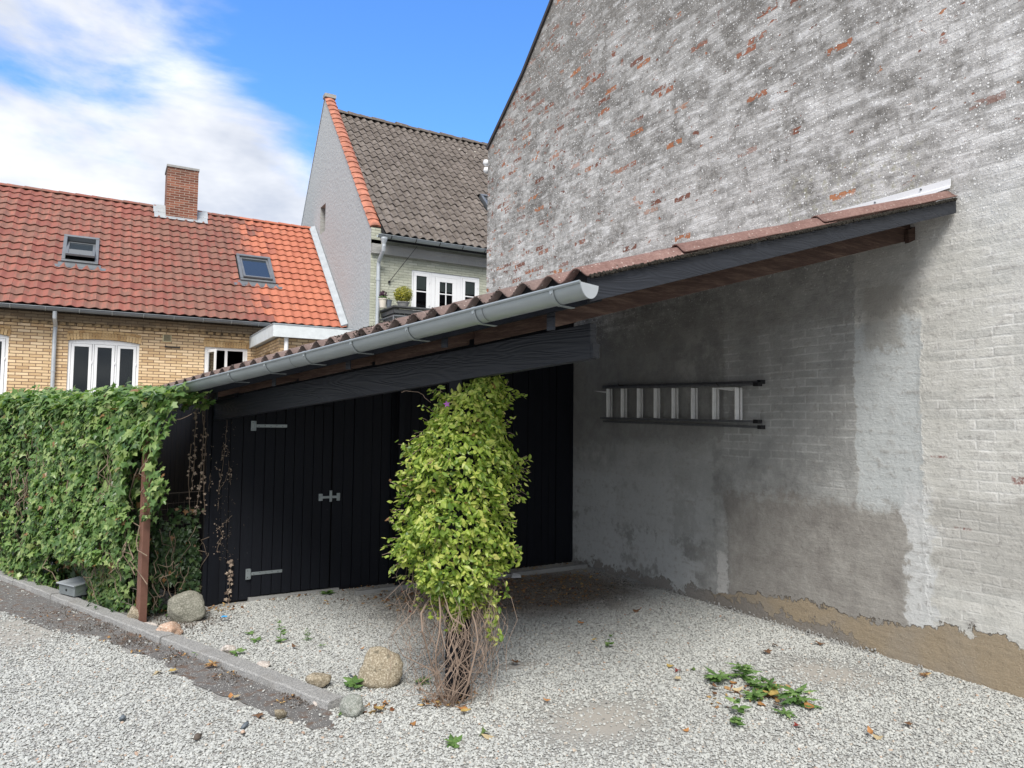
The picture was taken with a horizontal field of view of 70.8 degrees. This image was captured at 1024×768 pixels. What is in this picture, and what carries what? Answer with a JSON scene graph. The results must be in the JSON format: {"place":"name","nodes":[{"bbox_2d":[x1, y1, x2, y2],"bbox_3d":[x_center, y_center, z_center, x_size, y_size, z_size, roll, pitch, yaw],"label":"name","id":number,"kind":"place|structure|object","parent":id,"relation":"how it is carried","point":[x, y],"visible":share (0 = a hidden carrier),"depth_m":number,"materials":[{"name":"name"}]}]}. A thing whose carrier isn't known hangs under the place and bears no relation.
{"place":"outdoors","nodes":[
{"label":"outdoors","id":0,"kind":"place"},
{"bbox_2d":[0,581,335,730],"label":"dirt strip","id":1,"kind":"object","parent":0,"point":[20,604],"visible":0.96,"depth_m":4.99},
{"bbox_2d":[204,659,219,666],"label":"dead leaf","id":2,"kind":"object","parent":1,"relation":"on","point":[212,663],"visible":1,"depth_m":4.82,"materials":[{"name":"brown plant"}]},
{"bbox_2d":[274,709,287,718],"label":"pebble","id":3,"kind":"object","parent":1,"relation":"on","point":[280,714],"visible":0.97,"depth_m":3.97,"materials":[{"name":"beige stone"}]},
{"bbox_2d":[0,164,347,487],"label":"brick house","id":4,"kind":"structure","parent":0,"point":[97,291],"depth_m":17.50,"materials":[{"name":"brick"}]},
{"bbox_2d":[0,335,8,393],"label":"window","id":5,"kind":"structure","parent":4,"relation":"in","point":[4,339],"depth_m":15.32,"materials":[{"name":"white paint"}]},
{"bbox_2d":[54,234,105,270],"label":"roof window","id":6,"kind":"structure","parent":4,"relation":"in","point":[74,248],"depth_m":17.04,"materials":[{"name":"metal"}]},
{"bbox_2d":[66,340,139,392],"bbox_3d":[-9.222,0.114,16.229,1.400,2.220,0.094,2,-4,-29],"label":"window","id":7,"kind":"structure","parent":4,"relation":"in","point":[116,346],"depth_m":16.19,"materials":[{"name":"white paint"}]},
{"bbox_2d":[204,347,247,372],"bbox_3d":[-6.973,-0.305,17.529,0.980,1.150,0.090,2,-4,-29],"label":"window","id":8,"kind":"structure","parent":4,"relation":"in","point":[226,350],"depth_m":17.52,"materials":[{"name":"white paint"}]},
{"bbox_2d":[234,253,282,289],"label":"roof window","id":9,"kind":"structure","parent":4,"relation":"in","point":[249,266],"depth_m":19.00,"materials":[{"name":"metal"}]},
{"bbox_2d":[0,0,548,312],"label":"sky","id":10,"kind":"structure","parent":0,"point":[98,97],"materials":[{"name":"blue"}]},
{"bbox_2d":[301,93,487,328],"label":"gabled house","id":11,"kind":"structure","parent":0,"point":[390,207],"depth_m":19.18,"materials":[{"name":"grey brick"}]},
{"bbox_2d":[320,203,325,234],"bbox_3d":[-5.467,-4.853,21.278,0.250,0.826,0.574,2,-4,-29],"label":"slit window","id":12,"kind":"structure","parent":11,"relation":"in","point":[322,211],"depth_m":21.50,"materials":[{"name":"white glass"}]},
{"bbox_2d":[380,305,430,321],"bbox_3d":[-1.044,-1.027,17.833,4.358,1.350,0.950,2,-4,-29],"label":"roof terrace screen","id":13,"kind":"object","parent":11,"relation":"attached to","point":[392,312],"visible":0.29,"depth_m":16.64,"materials":[{"name":"grey wood"}]},
{"bbox_2d":[378,290,387,307],"bbox_3d":[-3.015,-1.990,16.856,0.226,0.422,0.236,2,-4,-29],"label":"flower pot","id":14,"kind":"object","parent":13,"relation":"on","point":[382,298],"visible":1,"depth_m":16.79,"materials":[{"name":"ceramic"}]},
{"bbox_2d":[386,298,391,307],"bbox_3d":[-2.895,-1.894,16.925,0.158,0.240,0.158,2,-4,-29],"label":"flower pot","id":15,"kind":"object","parent":13,"relation":"on","point":[388,302],"visible":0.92,"depth_m":16.87,"materials":[{"name":"stone"}]},
{"bbox_2d":[393,286,412,305],"bbox_3d":[-2.517,-2.034,16.640,0.475,0.496,0.453,2,-4,-29],"label":"bush pot","id":16,"kind":"object","parent":13,"relation":"on","point":[404,293],"visible":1,"depth_m":16.54,"materials":[{"name":"yellow plant"}]},
{"bbox_2d":[411,270,430,310],"bbox_3d":[-2.254,-2.257,17.817,0.530,1.080,0.094,2,-4,-29],"label":"window","id":17,"kind":"structure","parent":11,"relation":"in","point":[415,273],"depth_m":17.83,"materials":[{"name":"white paint"}]},
{"bbox_2d":[431,272,459,307],"bbox_3d":[-1.678,-2.232,18.150,0.794,1.080,0.082,2,-4,-29],"label":"balcony door","id":18,"kind":"structure","parent":11,"relation":"in","point":[436,278],"depth_m":18.10,"materials":[{"name":"white paint"}]},
{"bbox_2d":[460,276,478,300],"bbox_3d":[-1.092,-2.208,18.473,0.540,1.080,0.094,2,-4,-29],"label":"window","id":19,"kind":"structure","parent":11,"relation":"in","point":[463,279],"depth_m":18.43,"materials":[{"name":"white paint"}]},
{"bbox_2d":[479,194,487,209],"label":"roof window","id":20,"kind":"structure","parent":11,"relation":"in","point":[483,197],"depth_m":20.52,"materials":[{"name":"metal"}]},
{"bbox_2d":[0,504,1023,767],"bbox_3d":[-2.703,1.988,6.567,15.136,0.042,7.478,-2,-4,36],"label":"gravel","id":21,"kind":"structure","parent":0,"point":[529,635],"depth_m":4.38,"materials":[{"name":"grey gravel"}]},
{"bbox_2d":[0,381,215,616],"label":"ivy hedge","id":22,"kind":"object","parent":21,"relation":"on","point":[61,452],"visible":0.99,"depth_m":6.36,"materials":[{"name":"green plant"}]},
{"bbox_2d":[127,606,138,619],"bbox_3d":[-3.061,1.891,5.873,0.137,0.161,0.108,2,-4,-29],"label":"stone","id":23,"kind":"object","parent":21,"relation":"on","point":[133,612],"visible":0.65,"depth_m":5.84,"materials":[{"name":"beige stone"}]},
{"bbox_2d":[136,429,153,621],"bbox_3d":[-3.014,1.156,5.912,0.062,1.640,0.062,-2,-4,37],"label":"fence post","id":24,"kind":"object","parent":21,"relation":"on","point":[143,569],"visible":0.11,"depth_m":5.88,"materials":[{"name":"brown paint"}]},
{"bbox_2d":[99,446,201,613],"bbox_3d":[-3.196,1.185,6.460,0.950,1.600,0.565,-2,-4,37],"label":"wire fence","id":25,"kind":"object","parent":21,"relation":"on","point":[133,588],"visible":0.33,"depth_m":6.26,"materials":[{"name":"black metal"}]},
{"bbox_2d":[11,603,318,709],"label":"soil","id":26,"kind":"structure","parent":21,"relation":"on","point":[160,620],"depth_m":5.56,"materials":[{"name":"brown soil"}]},
{"bbox_2d":[156,621,183,634],"bbox_3d":[-2.631,1.892,5.537,0.194,0.122,0.154,2,-4,-29],"label":"stone","id":27,"kind":"object","parent":21,"relation":"on","point":[173,627],"visible":0.7,"depth_m":5.51,"materials":[{"name":"beige stone"}]},
{"bbox_2d":[0,570,342,710],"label":"kerb","id":28,"kind":"structure","parent":21,"relation":"on","point":[307,692],"depth_m":5.10,"materials":[{"name":"concrete"}]},
{"bbox_2d":[56,576,92,596],"bbox_3d":[-4.020,1.871,6.663,0.297,0.124,0.228,-1,-4,31],"label":"bait box","id":29,"kind":"object","parent":28,"relation":"on","point":[74,586],"visible":0.73,"depth_m":6.58,"materials":[{"name":"metal"}]},
{"bbox_2d":[167,590,205,622],"bbox_3d":[-2.709,1.857,5.994,0.291,0.275,0.223,2,-4,-29],"label":"boulder","id":30,"kind":"object","parent":21,"relation":"on","point":[187,606],"visible":0.94,"depth_m":5.92,"materials":[{"name":"grey stone"}]},
{"bbox_2d":[193,733,201,739],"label":"pebble","id":31,"kind":"object","parent":21,"relation":"on","point":[197,736],"visible":1,"depth_m":3.71,"materials":[{"name":"stone"}]},
{"bbox_2d":[220,645,235,654],"bbox_3d":[-2.011,1.888,5.103,0.105,0.086,0.078,2,-4,-29],"label":"stone","id":32,"kind":"object","parent":21,"relation":"on","point":[226,648],"visible":0.69,"depth_m":5.08,"materials":[{"name":"stone"}]},
{"bbox_2d":[229,647,245,655],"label":"weed","id":33,"kind":"object","parent":21,"relation":"on","point":[238,650],"visible":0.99,"depth_m":5.09,"materials":[{"name":"green plant"}]},
{"bbox_2d":[241,721,248,728],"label":"pebble","id":34,"kind":"object","parent":21,"relation":"on","point":[244,725],"visible":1,"depth_m":3.87,"materials":[{"name":"grey stone"}]},
{"bbox_2d":[250,636,261,642],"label":"weed","id":35,"kind":"object","parent":21,"relation":"on","point":[255,640],"visible":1,"depth_m":5.42,"materials":[{"name":"green plant"}]},
{"bbox_2d":[257,661,270,667],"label":"stone","id":36,"kind":"object","parent":21,"relation":"on","point":[266,664],"visible":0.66,"depth_m":4.83,"materials":[{"name":"stone"}]},
{"bbox_2d":[275,618,287,642],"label":"weed","id":37,"kind":"object","parent":21,"relation":"on","point":[283,633],"visible":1,"depth_m":5.38,"materials":[{"name":"green plant"}]},
{"bbox_2d":[249,323,358,357],"bbox_3d":[-4.782,0.686,16.982,2.332,3.755,2.912,2,-4,-29],"label":"brick annex","id":38,"kind":"object","parent":21,"relation":"on","point":[272,338],"visible":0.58,"depth_m":15.71,"materials":[{"name":"white paint"}]},
{"bbox_2d":[305,672,331,687],"bbox_3d":[-1.214,1.857,4.502,0.154,0.099,0.122,-1,-3,21],"label":"stone","id":39,"kind":"object","parent":21,"relation":"on","point":[319,680],"visible":0.84,"depth_m":4.46,"materials":[{"name":"beige stone"}]},
{"bbox_2d":[320,590,334,593],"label":"weed","id":40,"kind":"object","parent":21,"relation":"on","point":[329,592],"visible":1,"depth_m":6.90,"materials":[{"name":"green plant"}]},
{"bbox_2d":[339,694,363,717],"bbox_3d":[-0.903,1.819,4.063,0.129,0.141,0.091,-1,-4,22],"label":"stone","id":41,"kind":"object","parent":21,"relation":"on","point":[351,705],"visible":0.98,"depth_m":4.04,"materials":[{"name":"grey stone"}]},
{"bbox_2d":[343,675,363,687],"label":"weed","id":42,"kind":"object","parent":21,"relation":"on","point":[353,681],"visible":1,"depth_m":4.47,"materials":[{"name":"green plant"}]},
{"bbox_2d":[358,646,403,688],"bbox_3d":[-0.823,1.798,4.543,0.251,0.266,0.196,-1,-4,31],"label":"boulder","id":43,"kind":"object","parent":21,"relation":"on","point":[374,671],"visible":0.97,"depth_m":4.50,"materials":[{"name":"beige stone"}]},
{"bbox_2d":[15,563,790,712],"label":"leaf litter","id":44,"kind":"object","parent":21,"relation":"on","point":[411,594],"visible":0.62,"depth_m":6.59,"materials":[{"name":"brown plant"}]},
{"bbox_2d":[763,685,778,694],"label":"fallen leaf","id":45,"kind":"object","parent":44,"relation":"on","point":[773,691],"visible":0.81,"depth_m":4.41,"materials":[{"name":"yellow plant"}]},
{"bbox_2d":[415,676,432,683],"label":"weed","id":46,"kind":"object","parent":21,"relation":"on","point":[419,680],"visible":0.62,"depth_m":4.55,"materials":[{"name":"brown plant"}]},
{"bbox_2d":[445,734,462,747],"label":"weed","id":47,"kind":"object","parent":21,"relation":"on","point":[452,740],"visible":1,"depth_m":3.72,"materials":[{"name":"green plant"}]},
{"bbox_2d":[380,375,532,708],"bbox_3d":[-0.335,0.915,4.319,0.733,1.997,0.755,-2,-4,37],"label":"clematis","id":48,"kind":"object","parent":21,"relation":"on","point":[431,578],"visible":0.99,"depth_m":4.23,"materials":[{"name":"green plant"}]},
{"bbox_2d":[354,563,587,595],"bbox_3d":[-0.326,2.058,7.640,2.792,0.050,0.112,3,-4,-31],"label":"concrete edging","id":49,"kind":"object","parent":21,"relation":"on","point":[509,575],"visible":0.68,"depth_m":7.82,"materials":[{"name":"grey concrete"}]},
{"bbox_2d":[481,734,493,738],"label":"fallen leaf","id":50,"kind":"object","parent":21,"relation":"on","point":[486,736],"visible":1,"depth_m":3.78,"materials":[{"name":"plant"}]},
{"bbox_2d":[511,573,520,577],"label":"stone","id":51,"kind":"object","parent":21,"relation":"on","point":[514,575],"visible":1,"depth_m":7.68,"materials":[{"name":"grey stone"}]},
{"bbox_2d":[129,179,957,700],"bbox_3d":[-0.727,0.341,6.448,4.895,3.436,6.717,2,-4,-29],"label":"carport","id":52,"kind":"object","parent":21,"relation":"on","point":[321,433],"visible":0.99,"depth_m":6.58,"materials":[{"name":"wood"}]},
{"bbox_2d":[186,395,235,604],"bbox_3d":[-2.671,1.060,6.497,0.522,1.953,0.070,3,-4,-39],"label":"dead ivy","id":53,"kind":"object","parent":52,"relation":"attached to","point":[230,563],"visible":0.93,"depth_m":6.45,"materials":[{"name":"beige plant"}]},
{"bbox_2d":[245,406,339,595],"bbox_3d":[-2.079,1.094,6.910,0.881,1.772,0.052,3,-4,-33],"label":"door","id":54,"kind":"structure","parent":52,"relation":"in","point":[292,497],"depth_m":6.89,"materials":[{"name":"wood"}]},
{"bbox_2d":[702,667,736,682],"bbox_3d":[1.338,1.889,4.630,0.228,0.073,0.220,-1,-4,22],"label":"weed","id":55,"kind":"object","parent":21,"relation":"on","point":[715,677],"visible":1,"depth_m":4.63,"materials":[{"name":"green plant"}]},
{"bbox_2d":[725,697,750,713],"bbox_3d":[1.315,1.847,4.143,0.146,0.078,0.126,1,-3,-5],"label":"weed","id":56,"kind":"object","parent":21,"relation":"on","point":[740,709],"visible":1,"depth_m":4.14,"materials":[{"name":"green plant"}]},
{"bbox_2d":[730,715,745,724],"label":"weed","id":57,"kind":"object","parent":21,"relation":"on","point":[736,720],"visible":1,"depth_m":3.97,"materials":[{"name":"green plant"}]},
{"bbox_2d":[724,662,762,679],"bbox_3d":[1.531,1.874,4.724,0.200,0.102,0.268,-2,-4,43],"label":"weed","id":58,"kind":"object","parent":21,"relation":"on","point":[746,667],"visible":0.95,"depth_m":4.71,"materials":[{"name":"green plant"}]},
{"bbox_2d":[573,562,922,667],"bbox_3d":[1.762,2.038,6.771,0.126,0.056,4.202,2,-4,-29],"label":"rubble","id":59,"kind":"object","parent":21,"relation":"on","point":[767,621],"visible":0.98,"depth_m":6.09,"materials":[{"name":"stone"}]},
{"bbox_2d":[483,0,1023,697],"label":"gable building","id":60,"kind":"structure","parent":21,"relation":"on","point":[863,488],"depth_m":5.96,"materials":[{"name":"brick"}]},
{"bbox_2d":[597,380,764,428],"bbox_3d":[1.545,0.203,7.247,0.137,0.478,2.434,2,-4,-29],"label":"step ladder","id":61,"kind":"object","parent":60,"relation":"attached to","point":[674,402],"visible":1,"depth_m":7.11,"materials":[{"name":"black metal"}]},
{"bbox_2d":[740,687,770,700],"bbox_3d":[1.462,1.874,4.351,0.222,0.054,0.187,2,-4,-29],"label":"weed","id":62,"kind":"object","parent":21,"relation":"on","point":[755,695],"visible":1,"depth_m":4.33,"materials":[{"name":"green plant"}]},
{"bbox_2d":[745,676,766,687],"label":"weed","id":63,"kind":"object","parent":21,"relation":"on","point":[752,682],"visible":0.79,"depth_m":4.54,"materials":[{"name":"green plant"}]},
{"bbox_2d":[754,675,784,695],"bbox_3d":[1.601,1.865,4.455,0.185,0.084,0.184,-1,-4,31],"label":"weed","id":64,"kind":"object","parent":21,"relation":"on","point":[769,684],"visible":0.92,"depth_m":4.45,"materials":[{"name":"green plant"}]},
{"bbox_2d":[772,706,797,718],"bbox_3d":[1.567,1.882,4.119,0.134,0.030,0.150,1,-3,-15],"label":"weed","id":65,"kind":"object","parent":21,"relation":"on","point":[787,712],"visible":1,"depth_m":4.12,"materials":[{"name":"green plant"}]},
{"bbox_2d":[775,683,822,708],"bbox_3d":[1.679,1.854,4.268,0.292,0.101,0.207,1,-3,-8],"label":"weed","id":66,"kind":"object","parent":21,"relation":"on","point":[798,699],"visible":1,"depth_m":4.25,"materials":[{"name":"green plant"}]},
{"bbox_2d":[804,701,814,707],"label":"fallen leaf","id":67,"kind":"object","parent":21,"relation":"on","point":[808,703],"visible":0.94,"depth_m":4.23,"materials":[{"name":"orange plant"}]},
{"bbox_2d":[867,726,872,733],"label":"fallen leaf","id":68,"kind":"object","parent":21,"relation":"on","point":[869,730],"visible":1,"depth_m":3.86,"materials":[{"name":"orange plant"}]},
{"bbox_2d":[872,734,882,739],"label":"fallen leaf","id":69,"kind":"object","parent":21,"relation":"on","point":[877,737],"visible":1,"depth_m":3.81,"materials":[{"name":"plant"}]},
{"bbox_2d":[919,672,930,676],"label":"leaf","id":70,"kind":"object","parent":21,"relation":"on","point":[924,674],"visible":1,"depth_m":4.79,"materials":[{"name":"orange plant"}]}
]}

